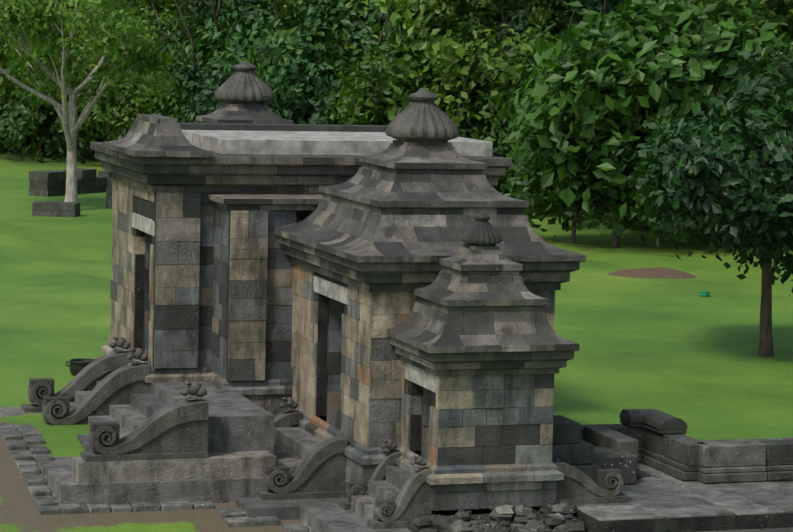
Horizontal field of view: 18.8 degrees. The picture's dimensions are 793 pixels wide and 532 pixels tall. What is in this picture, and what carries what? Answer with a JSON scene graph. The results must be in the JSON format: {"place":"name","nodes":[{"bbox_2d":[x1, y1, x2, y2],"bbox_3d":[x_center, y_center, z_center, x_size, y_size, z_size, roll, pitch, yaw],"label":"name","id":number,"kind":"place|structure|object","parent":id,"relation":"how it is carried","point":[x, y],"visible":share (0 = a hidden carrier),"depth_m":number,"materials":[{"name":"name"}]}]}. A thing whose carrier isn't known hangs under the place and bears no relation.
{"place":"outdoors","nodes":[
{"label":"outdoors","id":0,"kind":"place"},
{"bbox_2d":[0,130,792,531],"bbox_3d":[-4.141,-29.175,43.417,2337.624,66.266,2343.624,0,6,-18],"label":"ground","id":1,"kind":"structure","parent":0,"point":[690,358],"depth_m":62.13,"materials":[{"name":"green plant"}]},
{"bbox_2d":[0,9,55,149],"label":"edge bush","id":2,"kind":"object","parent":1,"relation":"on","point":[28,141],"visible":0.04,"depth_m":140.59,"materials":[{"name":"green plant"}]},
{"bbox_2d":[1,0,68,148],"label":"forest tree","id":3,"kind":"object","parent":1,"relation":"on","point":[67,6],"depth_m":135.94,"materials":[{"name":"green plant"}]},
{"bbox_2d":[0,5,80,149],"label":"edge bush","id":4,"kind":"object","parent":1,"relation":"on","point":[30,135],"depth_m":139.66,"materials":[{"name":"green plant"}]},
{"bbox_2d":[0,0,101,155],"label":"edge bush","id":5,"kind":"object","parent":1,"relation":"on","point":[5,91],"visible":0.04,"depth_m":134.00,"materials":[{"name":"green plant"}]},
{"bbox_2d":[0,0,119,163],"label":"edge bush","id":6,"kind":"object","parent":1,"relation":"on","point":[20,120],"visible":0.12,"depth_m":131.56,"materials":[{"name":"green plant"}]},
{"bbox_2d":[28,168,111,216],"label":"stone blocks","id":7,"kind":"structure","parent":1,"relation":"on","point":[47,183],"depth_m":106.73,"materials":[{"name":"stone"}]},
{"bbox_2d":[65,358,95,375],"bbox_3d":[-6.732,2.190,51.592,0.608,0.330,0.608,4,6,21],"label":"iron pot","id":8,"kind":"object","parent":1,"relation":"on","point":[77,366],"visible":0.48,"depth_m":51.37,"materials":[{"name":"black"}]},
{"bbox_2d":[0,0,190,201],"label":"tree","id":9,"kind":"object","parent":1,"relation":"on","point":[121,48],"visible":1,"depth_m":97.99,"materials":[{"name":"green plant"}]},
{"bbox_2d":[39,0,199,127],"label":"forest tree","id":10,"kind":"object","parent":1,"relation":"on","point":[139,6],"visible":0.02,"depth_m":135.01,"materials":[{"name":"green plant"}]},
{"bbox_2d":[21,0,218,163],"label":"edge bush","id":11,"kind":"object","parent":1,"relation":"on","point":[97,110],"visible":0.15,"depth_m":129.20,"materials":[{"name":"green plant"}]},
{"bbox_2d":[93,4,210,141],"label":"edge bush","id":12,"kind":"object","parent":1,"relation":"on","point":[124,120],"visible":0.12,"depth_m":127.20,"materials":[{"name":"green plant"}]},
{"bbox_2d":[135,2,186,18],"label":"forest tree","id":13,"kind":"object","parent":1,"relation":"on","point":[152,8],"depth_m":147.49,"materials":[{"name":"green plant"}]},
{"bbox_2d":[131,0,217,50],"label":"forest tree","id":14,"kind":"object","parent":1,"relation":"on","point":[198,8],"visible":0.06,"depth_m":138.98,"materials":[{"name":"green plant"}]},
{"bbox_2d":[117,12,241,138],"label":"edge bush","id":15,"kind":"object","parent":1,"relation":"on","point":[165,92],"visible":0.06,"depth_m":125.94,"materials":[{"name":"green plant"}]},
{"bbox_2d":[132,0,254,122],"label":"edge bush","id":16,"kind":"object","parent":1,"relation":"on","point":[201,48],"visible":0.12,"depth_m":123.59,"materials":[{"name":"green plant"}]},
{"bbox_2d":[144,0,279,110],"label":"forest tree","id":17,"kind":"object","parent":1,"relation":"on","point":[168,34],"visible":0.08,"depth_m":123.46,"materials":[{"name":"green plant"}]},
{"bbox_2d":[165,0,340,122],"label":"edge bush","id":18,"kind":"object","parent":1,"relation":"on","point":[250,22],"visible":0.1,"depth_m":118.86,"materials":[{"name":"green plant"}]},
{"bbox_2d":[206,53,336,120],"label":"edge bush","id":19,"kind":"object","parent":1,"relation":"on","point":[274,107],"depth_m":115.34,"materials":[{"name":"green plant"}]},
{"bbox_2d":[202,0,370,123],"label":"edge bush","id":20,"kind":"object","parent":1,"relation":"on","point":[256,53],"visible":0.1,"depth_m":112.61,"materials":[{"name":"green plant"}]},
{"bbox_2d":[0,60,585,531],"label":"temple","id":21,"kind":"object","parent":1,"relation":"on","point":[434,254],"visible":0.96,"depth_m":41.86,"materials":[{"name":"grey stone"}]},
{"bbox_2d":[132,130,492,392],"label":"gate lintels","id":22,"kind":"object","parent":21,"relation":"attached to","point":[241,142],"visible":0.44,"depth_m":46.37,"materials":[{"name":"grey stone"}]},
{"bbox_2d":[21,336,629,528],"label":"balustrades","id":23,"kind":"object","parent":21,"relation":"on","point":[178,430],"visible":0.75,"depth_m":41.07,"materials":[{"name":"stone"}]},
{"bbox_2d":[249,0,423,72],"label":"forest tree","id":24,"kind":"object","parent":1,"relation":"on","point":[360,10],"visible":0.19,"depth_m":112.92,"materials":[{"name":"green plant"}]},
{"bbox_2d":[253,0,515,130],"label":"edge bush","id":25,"kind":"object","parent":1,"relation":"on","point":[303,70],"visible":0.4,"depth_m":111.89,"materials":[{"name":"green plant"}]},
{"bbox_2d":[0,409,792,531],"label":"terrace stone","id":26,"kind":"object","parent":1,"relation":"on","point":[675,478],"visible":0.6,"depth_m":41.55,"materials":[{"name":"grey stone"}]},
{"bbox_2d":[330,0,501,33],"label":"forest tree","id":27,"kind":"object","parent":1,"relation":"on","point":[434,15],"depth_m":116.06,"materials":[{"name":"green plant"}]},
{"bbox_2d":[315,1,520,157],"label":"edge bush","id":28,"kind":"object","parent":1,"relation":"on","point":[383,89],"visible":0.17,"depth_m":108.35,"materials":[{"name":"green plant"}]},
{"bbox_2d":[314,0,564,176],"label":"edge bush","id":29,"kind":"object","parent":1,"relation":"on","point":[483,64],"visible":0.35,"depth_m":106.06,"materials":[{"name":"green plant"}]},
{"bbox_2d":[359,0,581,110],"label":"forest tree","id":30,"kind":"object","parent":1,"relation":"on","point":[559,25],"visible":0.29,"depth_m":110.68,"materials":[{"name":"green plant"}]},
{"bbox_2d":[407,501,586,531],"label":"rubble","id":31,"kind":"object","parent":1,"relation":"on","point":[560,516],"visible":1,"depth_m":39.10,"materials":[{"name":"stone"}]},
{"bbox_2d":[461,71,543,193],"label":"edge bush","id":32,"kind":"object","parent":1,"relation":"on","point":[510,121],"visible":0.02,"depth_m":105.94,"materials":[{"name":"green plant"}]},
{"bbox_2d":[483,29,598,211],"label":"edge bush","id":33,"kind":"object","parent":1,"relation":"on","point":[495,119],"visible":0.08,"depth_m":103.97,"materials":[{"name":"green plant"}]},
{"bbox_2d":[468,0,646,63],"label":"forest tree","id":34,"kind":"object","parent":1,"relation":"on","point":[596,5],"visible":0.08,"depth_m":110.56,"materials":[{"name":"green plant"}]},
{"bbox_2d":[497,76,640,243],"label":"teak tree","id":35,"kind":"object","parent":1,"relation":"on","point":[535,197],"visible":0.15,"depth_m":89.47,"materials":[{"name":"green plant"}]},
{"bbox_2d":[496,112,644,218],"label":"edge bush","id":36,"kind":"object","parent":1,"relation":"on","point":[499,151],"depth_m":101.63,"materials":[{"name":"green plant"}]},
{"bbox_2d":[513,0,673,31],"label":"forest tree","id":37,"kind":"object","parent":1,"relation":"on","point":[576,14],"depth_m":124.52,"materials":[{"name":"green plant"}]},
{"bbox_2d":[489,0,727,247],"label":"teak tree","id":38,"kind":"object","parent":1,"relation":"on","point":[583,75],"visible":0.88,"depth_m":86.32,"materials":[{"name":"green plant"}]},
{"bbox_2d":[579,190,649,230],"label":"edge bush","id":39,"kind":"object","parent":1,"relation":"on","point":[606,224],"visible":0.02,"depth_m":97.07,"materials":[{"name":"green plant"}]},
{"bbox_2d":[608,267,695,278],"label":"soil heap","id":40,"kind":"object","parent":1,"relation":"on","point":[659,273],"visible":0.92,"depth_m":78.33,"materials":[{"name":"brown soil"}]},
{"bbox_2d":[548,0,785,231],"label":"edge bush","id":41,"kind":"object","parent":1,"relation":"on","point":[627,219],"visible":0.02,"depth_m":96.00,"materials":[{"name":"green plant"}]},
{"bbox_2d":[542,0,792,243],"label":"teak tree","id":42,"kind":"object","parent":1,"relation":"on","point":[703,36],"visible":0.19,"depth_m":87.72,"materials":[{"name":"green plant"}]},
{"bbox_2d":[616,41,792,356],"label":"lawn tree","id":43,"kind":"object","parent":1,"relation":"on","point":[732,174],"visible":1,"depth_m":57.24,"materials":[{"name":"green plant"}]},
{"bbox_2d":[616,0,792,205],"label":"teak tree","id":44,"kind":"object","parent":1,"relation":"on","point":[780,18],"depth_m":90.22,"materials":[{"name":"green plant"}]},
{"bbox_2d":[699,291,709,296],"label":"green bucket","id":45,"kind":"object","parent":1,"relation":"on","point":[704,293],"visible":0.98,"depth_m":72.95,"materials":[{"name":"green plastic"}]},
{"bbox_2d":[629,0,792,62],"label":"forest tree","id":46,"kind":"object","parent":1,"relation":"on","point":[767,11],"depth_m":92.27,"materials":[{"name":"green plant"}]},
{"bbox_2d":[734,0,792,35],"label":"forest tree","id":47,"kind":"object","parent":1,"relation":"on","point":[790,25],"visible":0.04,"depth_m":99.75,"materials":[{"name":"green plant"}]},
{"bbox_2d":[761,1,792,86],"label":"tree","id":48,"kind":"object","parent":1,"relation":"on","point":[788,14],"depth_m":92.89,"materials":[{"name":"green plant"}]}
]}

